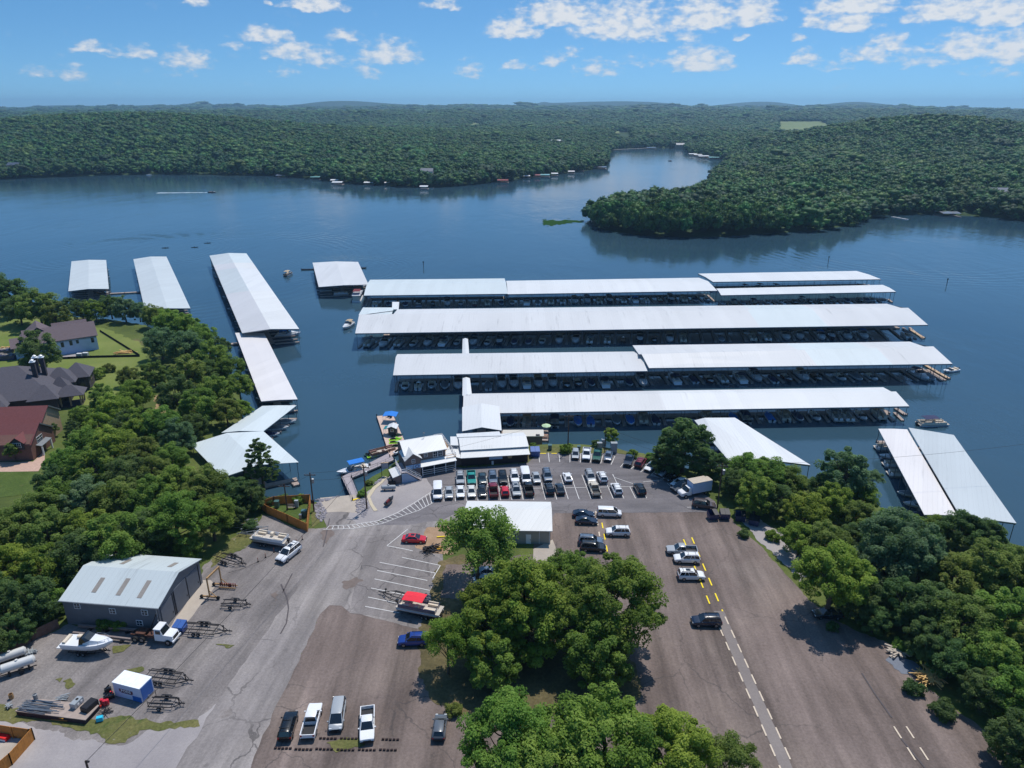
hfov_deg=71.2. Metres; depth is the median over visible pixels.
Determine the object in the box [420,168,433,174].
house
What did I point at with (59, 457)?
broadleaf tree
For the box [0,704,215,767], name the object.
pale gravel lane
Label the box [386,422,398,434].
fuel hut
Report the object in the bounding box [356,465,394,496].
verge by ramp
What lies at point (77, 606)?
window
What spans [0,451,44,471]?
brick patio
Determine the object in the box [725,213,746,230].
broadleaf tree
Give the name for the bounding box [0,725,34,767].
wood fence
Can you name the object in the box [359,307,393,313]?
dock annex
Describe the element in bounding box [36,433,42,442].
window
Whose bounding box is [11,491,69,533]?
broadleaf tree
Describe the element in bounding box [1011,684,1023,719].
broadleaf tree
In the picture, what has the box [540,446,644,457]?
grass bank
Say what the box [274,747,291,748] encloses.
wheel stop
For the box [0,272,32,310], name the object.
broadleaf tree
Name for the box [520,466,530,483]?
passenger van
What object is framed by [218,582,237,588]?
roller rack
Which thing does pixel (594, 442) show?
shrub
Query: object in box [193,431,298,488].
covered dock
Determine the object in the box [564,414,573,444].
utility pole
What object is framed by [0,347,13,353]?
skip
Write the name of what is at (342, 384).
water
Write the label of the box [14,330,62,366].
broadleaf tree
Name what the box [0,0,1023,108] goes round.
sky
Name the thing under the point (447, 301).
cabin cruiser
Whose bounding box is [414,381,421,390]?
runabout
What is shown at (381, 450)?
pontoon boat
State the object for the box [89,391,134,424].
broadleaf tree
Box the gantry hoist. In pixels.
[200,566,231,599]
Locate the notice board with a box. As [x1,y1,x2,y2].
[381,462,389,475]
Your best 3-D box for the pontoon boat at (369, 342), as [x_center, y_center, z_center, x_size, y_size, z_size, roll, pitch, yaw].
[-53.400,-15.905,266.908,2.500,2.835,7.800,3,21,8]
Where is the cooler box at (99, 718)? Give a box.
[96,715,103,721]
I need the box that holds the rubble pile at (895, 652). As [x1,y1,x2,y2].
[884,643,911,658]
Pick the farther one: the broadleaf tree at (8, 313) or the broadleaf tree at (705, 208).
the broadleaf tree at (705, 208)
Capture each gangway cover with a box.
[392,302,398,313]
[462,338,468,352]
[462,377,471,395]
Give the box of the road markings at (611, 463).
[539,453,689,499]
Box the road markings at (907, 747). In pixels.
[893,726,915,759]
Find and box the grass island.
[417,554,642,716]
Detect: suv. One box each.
[275,540,301,562]
[277,711,298,741]
[397,631,426,647]
[455,470,464,484]
[472,572,493,584]
[488,469,497,483]
[498,469,507,483]
[510,468,519,481]
[511,481,520,496]
[542,467,552,481]
[543,483,554,494]
[578,533,603,543]
[580,539,605,552]
[584,468,595,482]
[596,471,607,482]
[605,525,630,536]
[610,483,622,495]
[633,483,646,495]
[634,457,646,467]
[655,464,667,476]
[673,551,700,564]
[677,567,705,580]
[690,612,722,627]
[692,497,715,508]
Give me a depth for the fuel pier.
194.92 m
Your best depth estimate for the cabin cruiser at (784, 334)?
273.82 m
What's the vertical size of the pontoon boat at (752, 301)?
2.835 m
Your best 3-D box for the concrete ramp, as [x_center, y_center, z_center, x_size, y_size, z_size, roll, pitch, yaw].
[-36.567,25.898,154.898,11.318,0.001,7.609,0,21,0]
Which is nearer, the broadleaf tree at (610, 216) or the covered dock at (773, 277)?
the covered dock at (773, 277)
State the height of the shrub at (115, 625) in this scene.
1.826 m
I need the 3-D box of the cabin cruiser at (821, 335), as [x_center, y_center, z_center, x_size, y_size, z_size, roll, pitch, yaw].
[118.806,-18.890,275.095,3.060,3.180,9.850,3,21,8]
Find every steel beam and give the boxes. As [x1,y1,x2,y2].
[72,631,130,642]
[78,624,136,633]
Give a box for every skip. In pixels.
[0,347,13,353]
[0,352,15,359]
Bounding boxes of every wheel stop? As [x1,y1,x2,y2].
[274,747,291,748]
[294,748,311,749]
[315,747,332,749]
[337,748,354,750]
[340,737,357,739]
[358,748,375,750]
[379,748,396,750]
[382,738,398,740]
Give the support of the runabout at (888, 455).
on the water
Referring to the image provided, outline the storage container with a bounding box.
[112,670,154,702]
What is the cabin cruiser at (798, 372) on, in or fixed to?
on the water
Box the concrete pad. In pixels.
[533,539,555,560]
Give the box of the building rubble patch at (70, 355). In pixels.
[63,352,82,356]
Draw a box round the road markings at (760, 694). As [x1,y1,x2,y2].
[725,617,790,758]
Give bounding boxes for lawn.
[0,315,154,404]
[0,471,39,496]
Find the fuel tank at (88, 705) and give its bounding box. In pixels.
[80,697,99,713]
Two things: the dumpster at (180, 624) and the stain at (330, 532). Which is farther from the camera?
the stain at (330, 532)
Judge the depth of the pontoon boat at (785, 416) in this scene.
202.23 m
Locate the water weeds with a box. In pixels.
[542,219,583,225]
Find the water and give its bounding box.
[0,148,1023,545]
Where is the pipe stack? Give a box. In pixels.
[17,699,63,714]
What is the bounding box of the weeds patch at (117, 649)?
[112,644,129,652]
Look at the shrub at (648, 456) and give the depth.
173.01 m
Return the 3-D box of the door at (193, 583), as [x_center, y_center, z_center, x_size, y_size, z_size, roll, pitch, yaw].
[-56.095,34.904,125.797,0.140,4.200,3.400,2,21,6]
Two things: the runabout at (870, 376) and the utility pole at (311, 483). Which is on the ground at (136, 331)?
the utility pole at (311, 483)
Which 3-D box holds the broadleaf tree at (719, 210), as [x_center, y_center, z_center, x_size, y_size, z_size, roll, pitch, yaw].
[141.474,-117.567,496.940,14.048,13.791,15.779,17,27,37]
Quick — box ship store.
[446,431,529,467]
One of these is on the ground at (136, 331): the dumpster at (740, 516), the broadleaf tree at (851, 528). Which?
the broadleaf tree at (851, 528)
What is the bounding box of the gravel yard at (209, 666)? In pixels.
[0,515,325,745]
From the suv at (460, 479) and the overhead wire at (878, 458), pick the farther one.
the suv at (460, 479)
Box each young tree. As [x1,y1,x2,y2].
[2,442,21,460]
[51,423,59,430]
[604,427,619,445]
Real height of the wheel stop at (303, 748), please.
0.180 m
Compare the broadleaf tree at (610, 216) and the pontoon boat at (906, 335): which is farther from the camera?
the broadleaf tree at (610, 216)
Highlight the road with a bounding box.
[176,506,457,767]
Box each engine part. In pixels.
[104,684,111,692]
[107,691,114,699]
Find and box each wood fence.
[0,619,59,664]
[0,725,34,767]
[261,494,310,530]
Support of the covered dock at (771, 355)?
on the water
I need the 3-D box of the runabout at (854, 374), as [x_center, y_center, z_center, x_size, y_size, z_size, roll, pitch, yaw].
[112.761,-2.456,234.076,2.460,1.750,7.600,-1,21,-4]
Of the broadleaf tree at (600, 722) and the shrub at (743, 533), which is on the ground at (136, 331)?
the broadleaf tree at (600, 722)
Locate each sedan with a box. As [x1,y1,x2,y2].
[401,533,426,543]
[445,486,453,498]
[455,485,464,498]
[466,485,476,497]
[472,565,493,575]
[477,484,486,497]
[478,472,486,484]
[531,472,541,483]
[554,483,564,494]
[603,450,612,461]
[643,461,653,471]
[663,473,680,481]
[669,477,686,485]
[811,607,844,619]
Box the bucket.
[32,693,37,699]
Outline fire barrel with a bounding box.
[8,692,13,699]
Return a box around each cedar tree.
[62,418,85,449]
[242,438,280,490]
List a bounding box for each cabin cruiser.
[56,630,112,650]
[274,330,300,336]
[343,319,354,328]
[379,335,391,346]
[415,299,421,306]
[423,335,433,345]
[438,334,448,346]
[444,296,450,305]
[453,375,462,389]
[469,333,479,344]
[495,333,504,344]
[496,375,506,387]
[508,374,518,387]
[521,374,530,388]
[523,296,529,305]
[533,374,542,387]
[548,374,556,386]
[555,332,563,343]
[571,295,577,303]
[571,332,579,343]
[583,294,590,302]
[598,373,610,388]
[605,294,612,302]
[631,294,638,302]
[634,372,647,385]
[636,331,643,342]
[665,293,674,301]
[666,331,673,341]
[668,370,681,384]
[732,368,748,383]
[746,368,761,381]
[780,329,790,339]
[793,328,803,339]
[793,367,808,380]
[814,329,825,339]
[824,328,835,339]
[840,328,852,339]
[856,328,868,338]
[906,366,928,380]
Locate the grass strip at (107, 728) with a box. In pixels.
[0,704,199,743]
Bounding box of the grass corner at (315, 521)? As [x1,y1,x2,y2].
[311,512,319,527]
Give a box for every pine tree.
[650,446,679,474]
[692,448,727,480]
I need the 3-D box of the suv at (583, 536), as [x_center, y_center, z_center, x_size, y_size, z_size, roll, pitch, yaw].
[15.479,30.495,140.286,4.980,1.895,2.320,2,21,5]
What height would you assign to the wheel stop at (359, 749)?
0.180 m
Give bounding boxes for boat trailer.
[68,648,110,656]
[147,668,193,685]
[147,691,184,710]
[179,621,231,636]
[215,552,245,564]
[221,597,250,609]
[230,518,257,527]
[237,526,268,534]
[252,541,286,546]
[378,588,426,600]
[407,611,443,620]
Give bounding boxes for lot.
[251,512,1022,767]
[374,453,716,524]
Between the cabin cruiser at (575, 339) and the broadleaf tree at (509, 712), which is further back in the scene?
the cabin cruiser at (575, 339)
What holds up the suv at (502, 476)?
on the lot at (661, 496)
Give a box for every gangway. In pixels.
[341,450,394,479]
[341,475,359,500]
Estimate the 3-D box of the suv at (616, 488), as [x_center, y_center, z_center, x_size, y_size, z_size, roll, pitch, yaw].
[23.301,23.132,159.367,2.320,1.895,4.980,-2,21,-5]
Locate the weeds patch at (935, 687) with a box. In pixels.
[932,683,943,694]
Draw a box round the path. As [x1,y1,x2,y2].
[367,476,387,510]
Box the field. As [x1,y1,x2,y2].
[779,121,826,129]
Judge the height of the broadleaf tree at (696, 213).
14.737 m
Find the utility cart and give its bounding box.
[388,479,395,484]
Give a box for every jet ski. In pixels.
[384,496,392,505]
[389,437,401,440]
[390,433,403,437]
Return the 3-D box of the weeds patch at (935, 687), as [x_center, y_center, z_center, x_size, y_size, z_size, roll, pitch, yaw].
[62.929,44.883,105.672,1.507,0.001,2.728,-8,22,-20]
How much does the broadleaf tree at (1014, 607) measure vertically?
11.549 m
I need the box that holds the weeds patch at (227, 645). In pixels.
[217,644,233,647]
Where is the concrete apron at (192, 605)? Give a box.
[170,580,215,627]
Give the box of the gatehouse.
[462,403,501,433]
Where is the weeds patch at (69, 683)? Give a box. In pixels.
[64,678,74,688]
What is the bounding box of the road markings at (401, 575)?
[365,529,440,612]
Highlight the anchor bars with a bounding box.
[55,692,70,700]
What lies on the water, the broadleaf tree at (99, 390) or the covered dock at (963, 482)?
the covered dock at (963, 482)
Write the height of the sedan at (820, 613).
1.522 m
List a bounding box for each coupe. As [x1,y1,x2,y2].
[562,472,572,482]
[572,509,594,516]
[575,515,597,525]
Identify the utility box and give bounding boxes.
[274,500,279,507]
[294,500,298,507]
[301,509,306,516]
[601,438,605,446]
[610,442,617,452]
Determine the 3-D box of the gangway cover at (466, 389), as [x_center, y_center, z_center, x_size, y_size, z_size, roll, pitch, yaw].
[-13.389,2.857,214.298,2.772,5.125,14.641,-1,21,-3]
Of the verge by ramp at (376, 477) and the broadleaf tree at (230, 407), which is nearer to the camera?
the verge by ramp at (376, 477)
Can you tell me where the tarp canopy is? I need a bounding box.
[383,411,398,418]
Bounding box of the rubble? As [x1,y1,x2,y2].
[314,476,383,521]
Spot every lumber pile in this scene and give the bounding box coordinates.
[113,350,137,354]
[908,664,947,689]
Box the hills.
[0,101,1023,236]
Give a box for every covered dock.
[68,260,109,300]
[133,257,190,318]
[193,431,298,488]
[210,253,299,344]
[222,405,296,438]
[235,333,297,411]
[313,261,367,296]
[355,304,927,347]
[364,278,507,306]
[393,351,647,391]
[463,387,908,427]
[506,278,716,304]
[632,342,951,384]
[694,418,810,476]
[698,271,880,288]
[716,285,895,305]
[876,429,955,517]
[908,428,1015,541]
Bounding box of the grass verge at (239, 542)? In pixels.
[211,534,253,566]
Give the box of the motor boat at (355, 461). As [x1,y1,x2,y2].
[337,458,370,473]
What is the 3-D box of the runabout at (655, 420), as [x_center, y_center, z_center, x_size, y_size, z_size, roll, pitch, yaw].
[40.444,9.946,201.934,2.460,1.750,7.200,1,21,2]
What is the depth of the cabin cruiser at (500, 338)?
268.43 m
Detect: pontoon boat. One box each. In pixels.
[249,529,290,545]
[283,270,291,276]
[332,291,348,295]
[363,336,374,347]
[367,444,395,458]
[393,336,404,347]
[395,591,443,617]
[484,298,489,305]
[522,414,531,427]
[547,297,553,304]
[550,413,558,428]
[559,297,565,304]
[586,334,593,344]
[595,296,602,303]
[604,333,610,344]
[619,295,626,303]
[637,412,648,424]
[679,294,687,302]
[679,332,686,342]
[699,411,711,417]
[715,371,729,383]
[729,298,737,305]
[736,410,751,424]
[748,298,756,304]
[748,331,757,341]
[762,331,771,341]
[775,409,791,422]
[797,296,806,303]
[826,409,843,422]
[827,296,836,303]
[837,408,855,422]
[868,408,887,420]
[873,443,888,451]
[881,460,897,468]
[885,468,902,477]
[900,330,912,339]
[915,415,949,426]
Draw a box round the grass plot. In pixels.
[269,503,311,524]
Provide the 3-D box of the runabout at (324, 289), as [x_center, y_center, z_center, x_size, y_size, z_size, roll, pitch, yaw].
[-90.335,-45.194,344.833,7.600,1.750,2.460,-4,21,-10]
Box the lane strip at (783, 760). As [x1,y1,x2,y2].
[714,611,791,767]
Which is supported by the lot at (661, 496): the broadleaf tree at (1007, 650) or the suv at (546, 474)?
the suv at (546, 474)
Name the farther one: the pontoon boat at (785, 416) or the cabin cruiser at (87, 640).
the pontoon boat at (785, 416)
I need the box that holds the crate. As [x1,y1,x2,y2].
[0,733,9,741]
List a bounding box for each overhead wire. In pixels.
[98,467,362,748]
[365,416,564,465]
[569,414,718,462]
[570,419,720,468]
[758,444,1021,463]
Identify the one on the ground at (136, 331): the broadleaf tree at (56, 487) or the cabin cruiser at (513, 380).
the broadleaf tree at (56, 487)
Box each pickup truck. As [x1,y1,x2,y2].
[299,703,322,739]
[358,704,375,743]
[466,470,476,484]
[488,482,498,497]
[523,481,534,496]
[582,447,590,460]
[588,481,600,496]
[592,448,601,461]
[623,452,634,466]
[666,542,697,555]
[670,480,686,491]
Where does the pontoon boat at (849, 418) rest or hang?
on the water
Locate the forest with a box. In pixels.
[0,101,1023,229]
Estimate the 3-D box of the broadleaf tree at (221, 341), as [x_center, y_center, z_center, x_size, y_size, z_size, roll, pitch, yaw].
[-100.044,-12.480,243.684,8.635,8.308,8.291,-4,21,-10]
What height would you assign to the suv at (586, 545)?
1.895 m
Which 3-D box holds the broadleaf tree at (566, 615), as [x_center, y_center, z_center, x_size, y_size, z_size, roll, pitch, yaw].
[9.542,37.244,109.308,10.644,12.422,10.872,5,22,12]
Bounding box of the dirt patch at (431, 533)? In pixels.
[415,526,454,554]
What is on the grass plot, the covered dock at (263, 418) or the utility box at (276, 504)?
the utility box at (276, 504)
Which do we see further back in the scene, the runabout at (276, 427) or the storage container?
the runabout at (276, 427)
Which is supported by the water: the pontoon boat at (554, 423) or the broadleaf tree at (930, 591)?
the pontoon boat at (554, 423)
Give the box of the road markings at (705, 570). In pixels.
[691,537,722,610]
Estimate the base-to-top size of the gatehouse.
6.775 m
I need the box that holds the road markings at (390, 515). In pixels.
[327,489,444,528]
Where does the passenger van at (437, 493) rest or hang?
on the lot at (661, 496)
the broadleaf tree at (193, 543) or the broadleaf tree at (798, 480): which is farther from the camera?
the broadleaf tree at (798, 480)
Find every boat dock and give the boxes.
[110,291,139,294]
[291,479,299,487]
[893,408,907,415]
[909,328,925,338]
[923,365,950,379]
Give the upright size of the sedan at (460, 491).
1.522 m
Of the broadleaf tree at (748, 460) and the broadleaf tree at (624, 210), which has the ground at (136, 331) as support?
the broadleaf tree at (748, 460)
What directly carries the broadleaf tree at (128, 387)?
on the ground at (136, 331)
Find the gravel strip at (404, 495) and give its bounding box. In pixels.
[348,475,432,523]
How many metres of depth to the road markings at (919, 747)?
95.59 m
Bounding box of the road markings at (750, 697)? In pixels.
[719,628,780,767]
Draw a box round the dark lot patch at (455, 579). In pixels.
[440,561,495,599]
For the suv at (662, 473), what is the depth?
165.68 m
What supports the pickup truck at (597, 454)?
on the lot at (661, 496)
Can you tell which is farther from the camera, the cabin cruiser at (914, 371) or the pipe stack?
the cabin cruiser at (914, 371)
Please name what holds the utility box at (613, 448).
on the grass bank
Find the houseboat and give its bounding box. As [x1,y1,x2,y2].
[352,289,362,302]
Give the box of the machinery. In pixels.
[419,543,441,555]
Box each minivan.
[327,696,346,732]
[597,506,621,517]
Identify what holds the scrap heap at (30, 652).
on the gravel yard at (209, 666)
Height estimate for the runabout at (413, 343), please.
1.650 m
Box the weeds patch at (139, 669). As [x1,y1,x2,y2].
[127,666,143,671]
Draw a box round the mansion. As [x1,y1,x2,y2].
[0,355,94,410]
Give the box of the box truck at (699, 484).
[677,475,712,498]
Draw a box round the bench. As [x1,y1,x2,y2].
[287,504,294,508]
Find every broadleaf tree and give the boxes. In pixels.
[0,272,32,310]
[0,294,35,324]
[0,504,39,542]
[0,519,14,545]
[0,540,39,584]
[0,572,13,607]
[0,579,29,621]
[0,612,37,648]
[0,626,9,651]
[6,574,60,624]
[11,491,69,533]
[13,287,61,323]
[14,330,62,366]
[15,506,76,553]
[15,542,66,587]
[29,463,71,492]
[30,610,54,628]
[36,475,78,513]
[38,587,64,613]
[39,301,71,325]
[41,446,81,479]
[45,527,110,583]
[52,507,105,541]
[54,546,91,582]
[56,473,115,516]
[60,297,75,312]
[62,425,97,451]
[63,445,120,484]
[67,299,92,319]
[68,405,91,425]
[78,511,146,565]
[80,298,108,321]
[80,411,115,432]
[86,424,137,459]
[87,383,114,408]
[87,511,124,533]
[88,475,145,516]
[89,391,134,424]
[97,295,118,318]
[101,453,151,490]
[107,408,141,433]
[110,295,134,321]
[114,366,140,384]
[115,379,156,407]
[115,507,172,555]
[117,505,158,540]
[118,436,159,462]
[121,407,159,436]
[125,473,172,513]
[127,302,149,321]
[135,404,181,442]
[137,359,168,387]
[137,455,173,483]
[138,303,165,325]
[140,326,177,359]
[143,489,212,545]
[146,531,176,555]
[151,308,186,330]
[152,374,199,417]
[153,441,190,471]
[157,416,196,450]
[157,464,196,493]
[162,330,205,363]
[165,353,206,392]
[167,312,200,332]
[172,533,204,557]
[176,387,217,421]
[176,413,209,439]
[181,477,216,500]
[183,494,235,541]
[186,462,228,499]
[187,323,217,342]
[191,338,227,375]
[191,358,221,378]
[196,374,234,404]
[208,397,245,426]
[210,336,232,356]
[211,492,241,516]
[213,352,245,378]
[215,476,255,506]
[223,506,248,526]
[226,372,254,399]
[236,399,254,418]
[236,480,264,510]
[421,612,473,673]
[435,504,519,579]
[452,594,528,668]
[455,579,494,611]
[456,685,561,767]
[461,630,521,691]
[481,552,570,639]
[487,590,559,668]
[505,719,596,767]
[540,548,597,592]
[542,680,670,767]
[545,588,609,652]
[560,552,669,653]
[562,610,634,688]
[591,201,600,216]
[591,207,598,220]
[595,213,604,226]
[596,202,611,218]
[601,212,617,226]
[610,199,619,216]
[615,200,631,217]
[619,207,631,226]
[621,215,633,227]
[625,203,642,224]
[625,208,641,226]
[627,703,724,767]
[640,211,656,230]
[648,205,658,211]
[650,197,661,205]
[650,209,667,230]
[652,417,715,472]
[656,209,672,230]
[657,212,673,229]
[659,198,673,211]
[670,207,686,229]
[673,198,687,207]
[673,202,686,209]
[679,209,695,230]
[687,200,698,209]
[688,202,702,209]
[688,217,700,229]
[690,207,705,228]
[701,197,714,206]
[702,205,707,212]
[703,729,762,767]
[704,201,718,207]
[704,206,722,227]
[705,205,724,223]
[715,204,727,217]
[718,467,752,497]
[722,211,740,228]
[724,451,768,488]
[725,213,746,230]
[726,204,733,212]
[734,471,776,515]
[735,209,752,227]
[737,203,755,220]
[747,456,789,485]
[752,201,766,211]
[753,207,762,220]
[758,482,795,516]
[759,211,779,228]
[770,464,807,492]
[772,210,782,225]
[777,213,792,229]
[777,521,814,555]
[782,490,831,528]
[790,539,878,608]
[797,541,826,560]
[802,519,853,551]
[803,474,835,495]
[813,446,876,499]
[817,481,857,521]
[823,574,886,619]
[838,500,875,526]
[841,521,868,550]
[853,481,881,508]
[853,544,906,588]
[857,506,947,575]
[857,604,892,636]
[866,469,885,482]
[874,575,928,627]
[894,579,967,637]
[898,528,948,579]
[902,513,925,528]
[902,615,952,662]
[919,552,982,596]
[921,514,953,537]
[925,634,981,680]
[926,593,1005,656]
[933,509,989,549]
[953,626,1023,675]
[956,537,1021,596]
[956,667,1011,716]
[962,517,1012,550]
[968,586,1023,648]
[979,661,1023,722]
[982,707,1023,767]
[992,544,1023,588]
[1005,618,1023,663]
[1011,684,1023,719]
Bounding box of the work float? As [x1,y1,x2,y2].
[15,698,99,723]
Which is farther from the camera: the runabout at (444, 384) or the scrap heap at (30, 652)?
the runabout at (444, 384)
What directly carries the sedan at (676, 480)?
on the lot at (661, 496)
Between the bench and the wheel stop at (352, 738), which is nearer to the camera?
the wheel stop at (352, 738)
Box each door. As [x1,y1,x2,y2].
[140,679,153,700]
[159,596,174,624]
[173,577,188,611]
[186,567,199,597]
[526,534,530,543]
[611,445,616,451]
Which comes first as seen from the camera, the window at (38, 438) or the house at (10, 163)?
the window at (38, 438)
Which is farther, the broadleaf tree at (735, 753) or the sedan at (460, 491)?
the sedan at (460, 491)
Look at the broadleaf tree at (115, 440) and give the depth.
166.05 m
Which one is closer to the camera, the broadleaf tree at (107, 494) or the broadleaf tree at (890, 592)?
the broadleaf tree at (890, 592)
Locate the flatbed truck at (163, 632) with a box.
[130,614,180,645]
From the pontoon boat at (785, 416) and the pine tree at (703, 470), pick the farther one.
the pontoon boat at (785, 416)
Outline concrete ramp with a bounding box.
[320,495,365,512]
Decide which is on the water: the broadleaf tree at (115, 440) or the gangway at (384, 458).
the gangway at (384, 458)
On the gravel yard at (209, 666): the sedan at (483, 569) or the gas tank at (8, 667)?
the gas tank at (8, 667)
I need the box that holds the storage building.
[465,501,551,543]
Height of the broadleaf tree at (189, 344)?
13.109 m
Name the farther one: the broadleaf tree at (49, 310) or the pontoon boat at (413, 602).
the broadleaf tree at (49, 310)
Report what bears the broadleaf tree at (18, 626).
on the ground at (136, 331)
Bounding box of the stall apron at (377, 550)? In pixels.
[349,533,441,620]
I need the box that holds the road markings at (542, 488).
[453,475,646,500]
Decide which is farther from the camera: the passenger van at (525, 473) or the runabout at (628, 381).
the runabout at (628, 381)
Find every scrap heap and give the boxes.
[5,701,12,708]
[24,648,37,655]
[97,705,113,715]
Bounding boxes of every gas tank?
[0,646,26,663]
[0,655,36,676]
[381,484,395,490]
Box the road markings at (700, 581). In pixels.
[683,539,709,603]
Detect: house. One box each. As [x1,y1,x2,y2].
[0,405,62,461]
[6,162,20,167]
[9,319,98,358]
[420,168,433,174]
[675,143,684,148]
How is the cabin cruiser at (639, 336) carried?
on the water
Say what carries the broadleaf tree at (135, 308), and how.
on the ground at (136, 331)
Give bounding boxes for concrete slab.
[0,742,17,767]
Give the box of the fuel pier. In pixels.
[376,414,403,456]
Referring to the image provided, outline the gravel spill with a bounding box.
[886,656,922,674]
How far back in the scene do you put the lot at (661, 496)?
158.96 m
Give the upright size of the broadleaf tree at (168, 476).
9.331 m
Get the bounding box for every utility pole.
[278,484,289,510]
[304,472,314,510]
[357,465,368,508]
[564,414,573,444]
[717,463,727,507]
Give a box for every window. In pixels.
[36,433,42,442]
[73,603,80,608]
[79,379,85,385]
[109,608,115,613]
[136,620,142,625]
[141,609,147,615]
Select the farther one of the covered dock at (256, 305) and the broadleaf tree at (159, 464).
the covered dock at (256, 305)
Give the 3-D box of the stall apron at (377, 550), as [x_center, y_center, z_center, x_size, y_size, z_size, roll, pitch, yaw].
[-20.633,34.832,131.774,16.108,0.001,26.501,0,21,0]
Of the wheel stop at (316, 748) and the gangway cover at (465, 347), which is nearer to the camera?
the wheel stop at (316, 748)
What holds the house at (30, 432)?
on the ground at (136, 331)
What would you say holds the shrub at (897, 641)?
on the ground at (136, 331)
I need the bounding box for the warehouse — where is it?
[57,553,202,628]
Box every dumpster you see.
[171,619,187,632]
[530,446,539,456]
[707,509,719,520]
[719,508,730,519]
[735,510,745,521]
[748,514,759,526]
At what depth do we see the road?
112.74 m
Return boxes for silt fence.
[63,355,139,358]
[100,330,139,354]
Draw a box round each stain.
[321,525,333,543]
[342,577,362,588]
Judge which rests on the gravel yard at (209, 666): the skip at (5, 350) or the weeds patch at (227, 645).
the weeds patch at (227, 645)
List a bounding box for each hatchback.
[432,714,447,740]
[500,486,509,496]
[571,448,579,458]
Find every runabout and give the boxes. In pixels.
[94,291,110,293]
[264,431,279,436]
[267,424,288,430]
[275,418,296,423]
[317,288,332,291]
[401,380,408,390]
[409,339,416,346]
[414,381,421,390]
[428,379,435,388]
[441,379,448,389]
[453,338,461,345]
[484,338,490,345]
[484,380,491,390]
[506,414,514,425]
[511,337,517,344]
[525,337,531,344]
[537,414,545,426]
[539,337,545,343]
[562,378,569,387]
[573,377,581,386]
[574,414,582,426]
[586,377,594,386]
[586,414,594,426]
[611,412,620,424]
[620,336,625,343]
[624,376,632,385]
[625,413,634,424]
[650,413,660,425]
[651,335,657,342]
[689,374,698,383]
[702,374,713,382]
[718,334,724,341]
[728,411,738,419]
[764,410,775,422]
[767,374,778,383]
[780,372,791,381]
[792,410,803,421]
[808,371,821,380]
[808,409,820,420]
[832,371,845,380]
[842,297,850,302]
[848,371,862,380]
[854,409,866,420]
[864,371,877,380]
[880,452,893,459]
[897,489,911,496]
[903,499,917,507]
[913,511,931,517]
[925,372,935,380]
[943,367,960,372]
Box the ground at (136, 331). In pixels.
[0,309,1023,740]
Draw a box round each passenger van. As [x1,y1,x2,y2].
[432,480,442,499]
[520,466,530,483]
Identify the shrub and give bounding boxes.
[93,367,105,379]
[95,619,112,631]
[101,363,115,371]
[110,621,126,631]
[242,518,258,532]
[264,496,272,505]
[292,493,304,503]
[357,489,367,497]
[365,480,373,485]
[444,702,462,718]
[559,443,572,454]
[591,440,599,447]
[626,449,638,457]
[644,452,654,462]
[737,528,749,539]
[765,529,780,542]
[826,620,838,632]
[892,636,907,654]
[901,677,927,696]
[927,696,958,724]
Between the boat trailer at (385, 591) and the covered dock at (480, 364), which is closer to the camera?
the boat trailer at (385, 591)
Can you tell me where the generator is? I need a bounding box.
[69,696,83,709]
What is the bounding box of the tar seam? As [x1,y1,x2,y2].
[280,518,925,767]
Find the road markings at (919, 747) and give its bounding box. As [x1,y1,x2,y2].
[906,726,928,759]
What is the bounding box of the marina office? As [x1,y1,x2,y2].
[388,432,456,483]
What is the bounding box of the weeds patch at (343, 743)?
[326,737,364,751]
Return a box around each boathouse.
[331,181,343,184]
[497,179,508,182]
[933,211,961,216]
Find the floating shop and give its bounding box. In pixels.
[502,423,548,444]
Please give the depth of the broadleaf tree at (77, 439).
170.66 m

